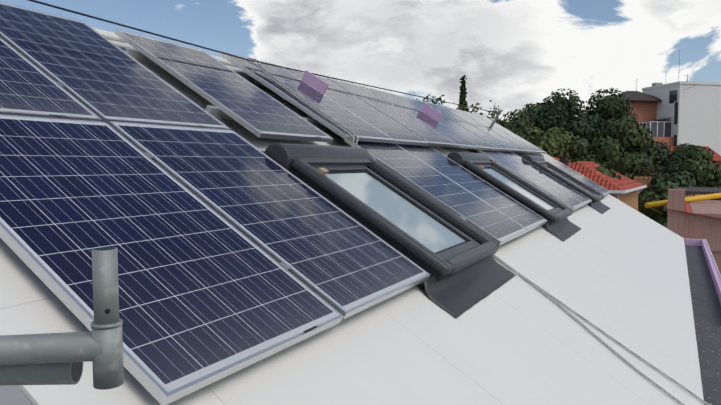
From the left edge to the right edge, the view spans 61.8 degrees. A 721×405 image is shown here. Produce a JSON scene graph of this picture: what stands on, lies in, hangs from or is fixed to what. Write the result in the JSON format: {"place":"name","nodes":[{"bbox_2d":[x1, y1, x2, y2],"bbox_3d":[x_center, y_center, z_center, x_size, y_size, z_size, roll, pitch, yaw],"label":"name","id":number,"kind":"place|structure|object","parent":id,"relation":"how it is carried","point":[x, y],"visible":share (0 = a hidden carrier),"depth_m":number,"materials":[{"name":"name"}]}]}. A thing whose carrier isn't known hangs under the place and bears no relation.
{"place":"outdoors","nodes":[
{"label":"outdoors","id":0,"kind":"place"},
{"bbox_2d":[0,247,123,389],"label":"scaffold frame","id":1,"kind":"object","parent":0,"point":[46,359],"visible":1,"depth_m":0.91,"materials":[{"name":"metal"}]},
{"bbox_2d":[317,168,328,174],"bbox_3d":[-0.241,-0.203,3.896,0.045,0.024,0.070,35,18,21],"label":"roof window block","id":2,"kind":"structure","parent":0,"point":[322,171],"depth_m":3.87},
{"bbox_2d":[0,0,720,121],"label":"sky","id":3,"kind":"structure","parent":0,"point":[512,54],"materials":[{"name":"white"}]},
{"bbox_2d":[447,152,489,165],"bbox_3d":[1.396,-0.548,7.674,0.220,0.170,1.194,35,18,21],"label":"skylight top cover","id":4,"kind":"object","parent":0,"point":[460,158],"visible":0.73,"depth_m":7.24,"materials":[{"name":"grey metal"}]},
{"bbox_2d":[493,110,500,121],"bbox_3d":[3.138,-1.945,13.977,0.160,0.444,0.180,35,18,21],"label":"lifeline post","id":5,"kind":"object","parent":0,"point":[496,116],"visible":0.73,"depth_m":13.94,"materials":[{"name":"silver metal"}]},
{"bbox_2d":[637,143,720,171],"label":"red house roof","id":6,"kind":"structure","parent":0,"point":[717,158],"depth_m":65.55,"materials":[{"name":"brick"}]},
{"bbox_2d":[685,245,720,404],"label":"gutter ledge","id":7,"kind":"object","parent":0,"point":[706,306],"visible":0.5,"depth_m":6.67,"materials":[{"name":"concrete"}]},
{"bbox_2d":[685,238,720,303],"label":"parapet","id":8,"kind":"structure","parent":7,"relation":"attached to","point":[715,276],"depth_m":9.96,"materials":[{"name":"purple paint"}]},
{"bbox_2d":[705,239,720,277],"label":"parapet edge","id":9,"kind":"object","parent":8,"relation":"attached to","point":[713,259],"visible":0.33,"depth_m":9.97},
{"label":"ground","id":10,"kind":"structure","parent":0,"visible":0},
{"bbox_2d":[413,94,446,106],"bbox_3d":[4.088,0.669,33.761,5.482,13.568,5.861,2,4,27],"label":"acacia tree","id":11,"kind":"object","parent":10,"relation":"on","point":[434,102],"depth_m":33.40,"materials":[{"name":"green plant"}]},
{"bbox_2d":[458,75,467,111],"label":"cypress tree","id":12,"kind":"object","parent":10,"relation":"on","point":[463,93],"visible":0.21,"depth_m":43.81,"materials":[{"name":"green plant"}]},
{"bbox_2d":[456,104,477,113],"bbox_3d":[5.312,0.779,35.511,5.121,13.118,5.396,-2,4,-24],"label":"bush","id":13,"kind":"object","parent":10,"relation":"on","point":[460,108],"depth_m":35.16,"materials":[{"name":"green plant"}]},
{"bbox_2d":[465,100,525,139],"bbox_3d":[7.405,0.499,37.527,5.696,13.407,5.132,2,4,27],"label":"acacia tree","id":14,"kind":"object","parent":10,"relation":"on","point":[493,116],"visible":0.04,"depth_m":36.02,"materials":[{"name":"green plant"}]},
{"bbox_2d":[500,120,533,138],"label":"tree","id":15,"kind":"object","parent":10,"relation":"on","point":[523,126],"visible":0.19,"depth_m":47.00,"materials":[{"name":"green plant"}]},
{"bbox_2d":[499,109,535,130],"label":"tree","id":16,"kind":"object","parent":10,"relation":"on","point":[525,118],"visible":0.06,"depth_m":55.77,"materials":[{"name":"green plant"}]},
{"bbox_2d":[521,102,543,116],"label":"tree","id":17,"kind":"object","parent":10,"relation":"on","point":[531,108],"visible":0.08,"depth_m":59.82,"materials":[{"name":"green plant"}]},
{"bbox_2d":[523,123,574,163],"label":"tree","id":18,"kind":"object","parent":10,"relation":"on","point":[554,142],"visible":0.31,"depth_m":45.79,"materials":[{"name":"green plant"}]},
{"bbox_2d":[555,115,564,130],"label":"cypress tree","id":19,"kind":"object","parent":10,"relation":"on","point":[559,122],"visible":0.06,"depth_m":48.97,"materials":[{"name":"green plant"}]},
{"bbox_2d":[553,156,574,165],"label":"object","id":20,"kind":"structure","parent":10,"relation":"on","point":[562,159],"depth_m":40.22,"materials":[{"name":"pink paint"}]},
{"bbox_2d":[528,88,603,142],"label":"tree","id":21,"kind":"object","parent":10,"relation":"on","point":[583,124],"visible":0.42,"depth_m":54.74,"materials":[{"name":"green plant"}]},
{"bbox_2d":[564,136,613,169],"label":"tree","id":22,"kind":"object","parent":10,"relation":"on","point":[582,148],"visible":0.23,"depth_m":47.87,"materials":[{"name":"green plant"}]},
{"bbox_2d":[568,161,646,210],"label":"house","id":23,"kind":"structure","parent":10,"relation":"on","point":[624,189],"depth_m":31.86,"materials":[{"name":"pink tile"}]},
{"bbox_2d":[595,166,620,179],"bbox_3d":[13.135,2.677,33.933,2.745,9.501,2.499,2,4,27],"label":"bush","id":24,"kind":"object","parent":10,"relation":"on","point":[608,171],"visible":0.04,"depth_m":32.65,"materials":[{"name":"green plant"}]},
{"bbox_2d":[585,87,638,148],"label":"tree","id":25,"kind":"object","parent":10,"relation":"on","point":[608,107],"visible":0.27,"depth_m":54.79,"materials":[{"name":"green plant"}]},
{"bbox_2d":[589,117,653,179],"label":"tree","id":26,"kind":"object","parent":10,"relation":"on","point":[611,150],"visible":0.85,"depth_m":48.17,"materials":[{"name":"green plant"}]},
{"bbox_2d":[634,155,663,179],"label":"bare tree","id":27,"kind":"object","parent":10,"relation":"on","point":[649,173],"visible":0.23,"depth_m":50.09,"materials":[{"name":"green plant"}]},
{"bbox_2d":[632,141,683,184],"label":"tree","id":28,"kind":"object","parent":10,"relation":"on","point":[658,150],"visible":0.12,"depth_m":61.68,"materials":[{"name":"green plant"}]},
{"bbox_2d":[638,179,682,227],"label":"tree","id":29,"kind":"object","parent":10,"relation":"on","point":[658,191],"visible":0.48,"depth_m":41.59,"materials":[{"name":"green plant"}]},
{"bbox_2d":[638,192,698,211],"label":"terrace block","id":30,"kind":"structure","parent":10,"relation":"on","point":[689,195],"depth_m":42.26,"materials":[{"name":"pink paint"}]},
{"bbox_2d":[613,167,654,180],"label":"terrace railing","id":31,"kind":"object","parent":30,"relation":"on","point":[633,171],"visible":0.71,"depth_m":45.47,"materials":[{"name":"black"}]},
{"bbox_2d":[634,177,650,191],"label":"wall","id":32,"kind":"structure","parent":30,"relation":"on","point":[647,180],"depth_m":46.67,"materials":[{"name":"brown"}]},
{"bbox_2d":[617,50,720,155],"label":"apartment block","id":33,"kind":"structure","parent":10,"relation":"on","point":[674,114],"depth_m":93.47,"materials":[{"name":"paint"}]},
{"bbox_2d":[643,170,709,195],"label":"tree","id":34,"kind":"object","parent":10,"relation":"on","point":[684,178],"visible":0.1,"depth_m":42.91,"materials":[{"name":"green plant"}]},
{"bbox_2d":[662,143,720,185],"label":"tree","id":35,"kind":"object","parent":10,"relation":"on","point":[690,150],"visible":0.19,"depth_m":61.15,"materials":[{"name":"green plant"}]},
{"bbox_2d":[666,189,720,273],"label":"building wall","id":36,"kind":"structure","parent":10,"relation":"on","point":[697,220],"depth_m":22.05,"materials":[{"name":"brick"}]},
{"bbox_2d":[645,193,720,214],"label":"yellow beam","id":37,"kind":"structure","parent":36,"relation":"attached to","point":[687,200],"depth_m":27.43,"materials":[{"name":"orange"}]},
{"bbox_2d":[673,187,720,194],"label":"dark pergola","id":38,"kind":"object","parent":36,"relation":"attached to","point":[701,190],"visible":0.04,"depth_m":30.75,"materials":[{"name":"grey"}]},
{"bbox_2d":[677,155,720,198],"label":"tree","id":39,"kind":"object","parent":10,"relation":"on","point":[703,170],"visible":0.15,"depth_m":43.40,"materials":[{"name":"green plant"}]},
{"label":"house walls","id":40,"kind":"object","parent":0,"visible":0},
{"bbox_2d":[0,39,699,404],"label":"roof slope","id":41,"kind":"structure","parent":40,"relation":"on","point":[616,271],"depth_m":3.33,"materials":[{"name":"white paint"}]},
{"bbox_2d":[0,385,32,404],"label":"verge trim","id":42,"kind":"structure","parent":41,"relation":"attached to","point":[12,395],"depth_m":1.54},
{"bbox_2d":[92,27,235,66],"bbox_3d":[-0.101,-1.619,8.694,0.120,0.033,13.580,35,18,21],"label":"ridge cap","id":43,"kind":"object","parent":41,"relation":"on","point":[109,35],"depth_m":4.95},
{"bbox_2d":[0,114,343,404],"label":"solar panel","id":44,"kind":"object","parent":41,"relation":"on","point":[208,295],"visible":0.96,"depth_m":2.25,"materials":[{"name":"glass"}]},
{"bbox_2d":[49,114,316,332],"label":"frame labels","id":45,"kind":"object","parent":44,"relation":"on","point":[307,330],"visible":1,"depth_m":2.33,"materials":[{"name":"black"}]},
{"bbox_2d":[148,65,317,132],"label":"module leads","id":46,"kind":"object","parent":41,"relation":"on","point":[222,118],"visible":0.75,"depth_m":4.52,"materials":[{"name":"black"}]},
{"bbox_2d":[28,0,496,112],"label":"lifeline cable","id":47,"kind":"object","parent":41,"relation":"on","point":[68,10],"visible":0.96,"depth_m":5.22,"materials":[{"name":"black metal"}]},
{"bbox_2d":[247,58,259,65],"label":"karabiners","id":48,"kind":"object","parent":47,"relation":"hanging from","point":[254,60],"visible":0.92,"depth_m":5.88,"materials":[{"name":"silver metal"}]},
{"bbox_2d":[108,121,430,319],"bbox_3d":[-0.464,0.008,3.284,1.650,0.037,0.992,35,18,21],"label":"solar panel","id":49,"kind":"object","parent":41,"relation":"on","point":[343,263],"visible":0.81,"depth_m":3.16,"materials":[{"name":"glass"}]},
{"bbox_2d":[125,47,500,165],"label":"mounting rails","id":50,"kind":"object","parent":41,"relation":"on","point":[214,111],"visible":0.04,"depth_m":4.70,"materials":[{"name":"metal"}]},
{"bbox_2d":[0,37,101,121],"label":"solar panel","id":51,"kind":"object","parent":50,"relation":"attached to","point":[28,87],"visible":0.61,"depth_m":3.06,"materials":[{"name":"glass"}]},
{"bbox_2d":[0,2,229,129],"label":"solar panel","id":52,"kind":"object","parent":50,"relation":"attached to","point":[104,79],"visible":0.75,"depth_m":3.79,"materials":[{"name":"glass"}]},
{"bbox_2d":[114,29,332,142],"bbox_3d":[-1.087,-0.935,4.890,1.650,0.037,0.992,36,18,21],"label":"solar panel","id":53,"kind":"object","parent":50,"relation":"attached to","point":[248,105],"visible":1,"depth_m":4.75,"materials":[{"name":"glass"}]},
{"bbox_2d":[56,82,553,270],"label":"module clamps","id":54,"kind":"object","parent":50,"relation":"attached to","point":[286,266],"visible":0.48,"depth_m":3.00,"materials":[{"name":"silver metal"}]},
{"bbox_2d":[218,51,394,142],"bbox_3d":[-0.514,-1.029,5.941,1.650,0.038,0.992,35,18,21],"label":"solar panel","id":55,"kind":"object","parent":50,"relation":"on","point":[361,129],"visible":0.77,"depth_m":5.82,"materials":[{"name":"glass"}]},
{"bbox_2d":[284,68,429,145],"bbox_3d":[-0.053,-1.088,6.840,1.650,0.038,0.992,35,18,21],"label":"solar panel","id":56,"kind":"object","parent":50,"relation":"on","point":[397,132],"visible":0.73,"depth_m":6.76,"materials":[{"name":"glass"}]},
{"bbox_2d":[326,77,457,147],"bbox_3d":[0.418,-1.151,7.739,1.650,0.038,0.992,35,18,21],"label":"solar panel","id":57,"kind":"object","parent":50,"relation":"attached to","point":[432,137],"visible":0.79,"depth_m":7.66,"materials":[{"name":"glass"}]},
{"bbox_2d":[363,86,480,148],"bbox_3d":[0.889,-1.207,8.639,1.650,0.038,0.992,35,18,21],"label":"solar panel","id":58,"kind":"object","parent":50,"relation":"attached to","point":[459,140],"visible":0.81,"depth_m":8.58,"materials":[{"name":"glass"}]},
{"bbox_2d":[394,94,498,150],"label":"solar panel","id":59,"kind":"object","parent":50,"relation":"on","point":[466,134],"visible":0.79,"depth_m":9.46,"materials":[{"name":"glass"}]},
{"bbox_2d":[418,100,512,151],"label":"solar panel","id":60,"kind":"object","parent":50,"relation":"on","point":[499,145],"visible":0.69,"depth_m":10.40,"materials":[{"name":"glass"}]},
{"bbox_2d":[439,105,525,152],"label":"solar panel","id":61,"kind":"object","parent":50,"relation":"on","point":[488,131],"visible":0.79,"depth_m":11.29,"materials":[{"name":"glass"}]},
{"bbox_2d":[457,109,536,152],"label":"solar panel","id":62,"kind":"object","parent":50,"relation":"on","point":[526,148],"visible":0.81,"depth_m":12.18,"materials":[{"name":"glass"}]},
{"bbox_2d":[473,113,545,153],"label":"solar panel","id":63,"kind":"object","parent":50,"relation":"on","point":[513,135],"visible":0.79,"depth_m":13.09,"materials":[{"name":"glass"}]},
{"bbox_2d":[289,166,447,281],"bbox_3d":[0.173,0.044,4.266,1.410,0.100,1.110,35,18,21],"label":"roof window kerb","id":64,"kind":"structure","parent":41,"relation":"on","point":[400,249],"depth_m":3.71,"materials":[{"name":"grey metal"}]},
{"bbox_2d":[291,158,499,275],"bbox_3d":[0.296,0.044,4.202,1.262,0.079,1.170,35,18,21],"label":"roof window frame","id":65,"kind":"object","parent":64,"relation":"on","point":[455,264],"visible":0.88,"depth_m":3.77,"materials":[{"name":"grey metal"}]},
{"bbox_2d":[264,143,370,170],"bbox_3d":[-0.273,-0.337,4.474,0.220,0.170,1.194,35,18,21],"label":"skylight top cover","id":66,"kind":"object","parent":65,"relation":"attached to","point":[284,155],"visible":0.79,"depth_m":4.14,"materials":[{"name":"grey metal"}]},
{"bbox_2d":[300,158,484,259],"bbox_3d":[0.249,0.021,4.225,1.190,0.073,1.010,35,18,21],"label":"skylight window","id":67,"kind":"structure","parent":65,"relation":"in","point":[440,234],"depth_m":4.26,"materials":[{"name":"clear glass"}]},
{"bbox_2d":[302,70,443,121],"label":"pink foam spacers","id":68,"kind":"object","parent":41,"relation":"on","point":[315,82],"visible":0.64,"depth_m":6.52,"materials":[{"name":"pink plastic"}]},
{"bbox_2d":[262,151,515,317],"bbox_3d":[0.215,0.077,4.280,1.786,0.072,1.556,35,18,21],"label":"skylight flashing","id":69,"kind":"object","parent":41,"relation":"on","point":[457,295],"visible":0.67,"depth_m":3.75,"materials":[{"name":"grey metal"}]},
{"bbox_2d":[344,140,527,244],"bbox_3d":[0.715,-0.147,5.535,1.650,0.036,0.992,36,18,21],"label":"solar panel","id":70,"kind":"object","parent":41,"relation":"on","point":[493,223],"visible":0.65,"depth_m":5.42,"materials":[{"name":"glass"}]},
{"bbox_2d":[397,144,547,231],"bbox_3d":[1.176,-0.205,6.429,1.650,0.036,0.992,35,18,21],"label":"solar panel","id":71,"kind":"object","parent":41,"relation":"on","point":[501,201],"visible":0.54,"depth_m":6.37,"materials":[{"name":"glass"}]},
{"bbox_2d":[255,63,711,404],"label":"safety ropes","id":72,"kind":"object","parent":41,"relation":"on","point":[330,119],"visible":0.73,"depth_m":4.38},
{"bbox_2d":[462,165,555,226],"bbox_3d":[1.842,-0.166,7.466,1.410,0.100,1.110,35,18,21],"label":"roof window kerb","id":73,"kind":"structure","parent":41,"relation":"on","point":[551,222],"depth_m":6.91,"materials":[{"name":"grey metal"}]},
{"bbox_2d":[463,160,572,221],"bbox_3d":[1.965,-0.167,7.402,1.262,0.079,1.170,35,18,21],"label":"roof window frame","id":74,"kind":"object","parent":73,"relation":"on","point":[566,212],"visible":0.92,"depth_m":6.97,"materials":[{"name":"grey metal"}]},
{"bbox_2d":[468,160,563,213],"bbox_3d":[1.918,-0.190,7.425,1.190,0.073,1.010,35,18,21],"label":"skylight window","id":75,"kind":"structure","parent":74,"relation":"in","point":[522,188],"depth_m":7.57,"materials":[{"name":"clear glass"}]},
{"bbox_2d":[446,156,580,241],"bbox_3d":[1.884,-0.133,7.480,1.786,0.072,1.556,35,18,21],"label":"skylight flashing","id":76,"kind":"object","parent":41,"relation":"on","point":[563,230],"visible":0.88,"depth_m":7.00,"materials":[{"name":"grey metal"}]},
{"bbox_2d":[475,149,583,209],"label":"solar panel","id":77,"kind":"object","parent":41,"relation":"on","point":[539,183],"visible":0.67,"depth_m":8.92,"materials":[{"name":"glass"}]},
{"bbox_2d":[498,151,591,205],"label":"solar panel","id":78,"kind":"object","parent":41,"relation":"on","point":[562,186],"visible":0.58,"depth_m":9.93,"materials":[{"name":"glass"}]},
{"bbox_2d":[526,153,605,195],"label":"solar panel","id":79,"kind":"object","parent":41,"relation":"on","point":[568,172],"visible":0.35,"depth_m":12.23,"materials":[{"name":"glass"}]},
{"bbox_2d":[533,161,603,201],"bbox_3d":[3.779,-0.396,10.881,1.262,0.079,1.170,35,18,21],"label":"roof window frame","id":80,"kind":"object","parent":41,"relation":"on","point":[599,197],"visible":0.88,"depth_m":10.45,"materials":[{"name":"grey metal"}]},
{"bbox_2d":[522,155,544,163],"bbox_3d":[3.210,-0.777,11.152,0.220,0.170,1.194,35,18,21],"label":"skylight top cover","id":81,"kind":"object","parent":80,"relation":"attached to","point":[531,159],"visible":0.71,"depth_m":10.67,"materials":[{"name":"grey metal"}]},
{"bbox_2d":[536,161,598,195],"bbox_3d":[3.732,-0.419,10.904,1.190,0.073,1.010,35,18,21],"label":"skylight window","id":82,"kind":"structure","parent":80,"relation":"in","point":[573,181],"depth_m":11.13,"materials":[{"name":"glass"}]},
{"bbox_2d":[538,153,610,194],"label":"solar panel","id":83,"kind":"object","parent":41,"relation":"on","point":[581,176],"visible":0.6,"depth_m":12.96,"materials":[{"name":"glass"}]},
{"bbox_2d":[587,200,609,213],"bbox_3d":[3.698,-0.362,10.959,1.786,0.072,1.556,35,18,21],"label":"skylight flashing","id":84,"kind":"object","parent":41,"relation":"on","point":[600,207],"visible":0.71,"depth_m":10.51,"materials":[{"name":"grey metal"}]},
{"bbox_2d":[683,238,703,404],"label":"trim","id":85,"kind":"structure","parent":41,"relation":"attached to","point":[697,359],"depth_m":5.43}
]}

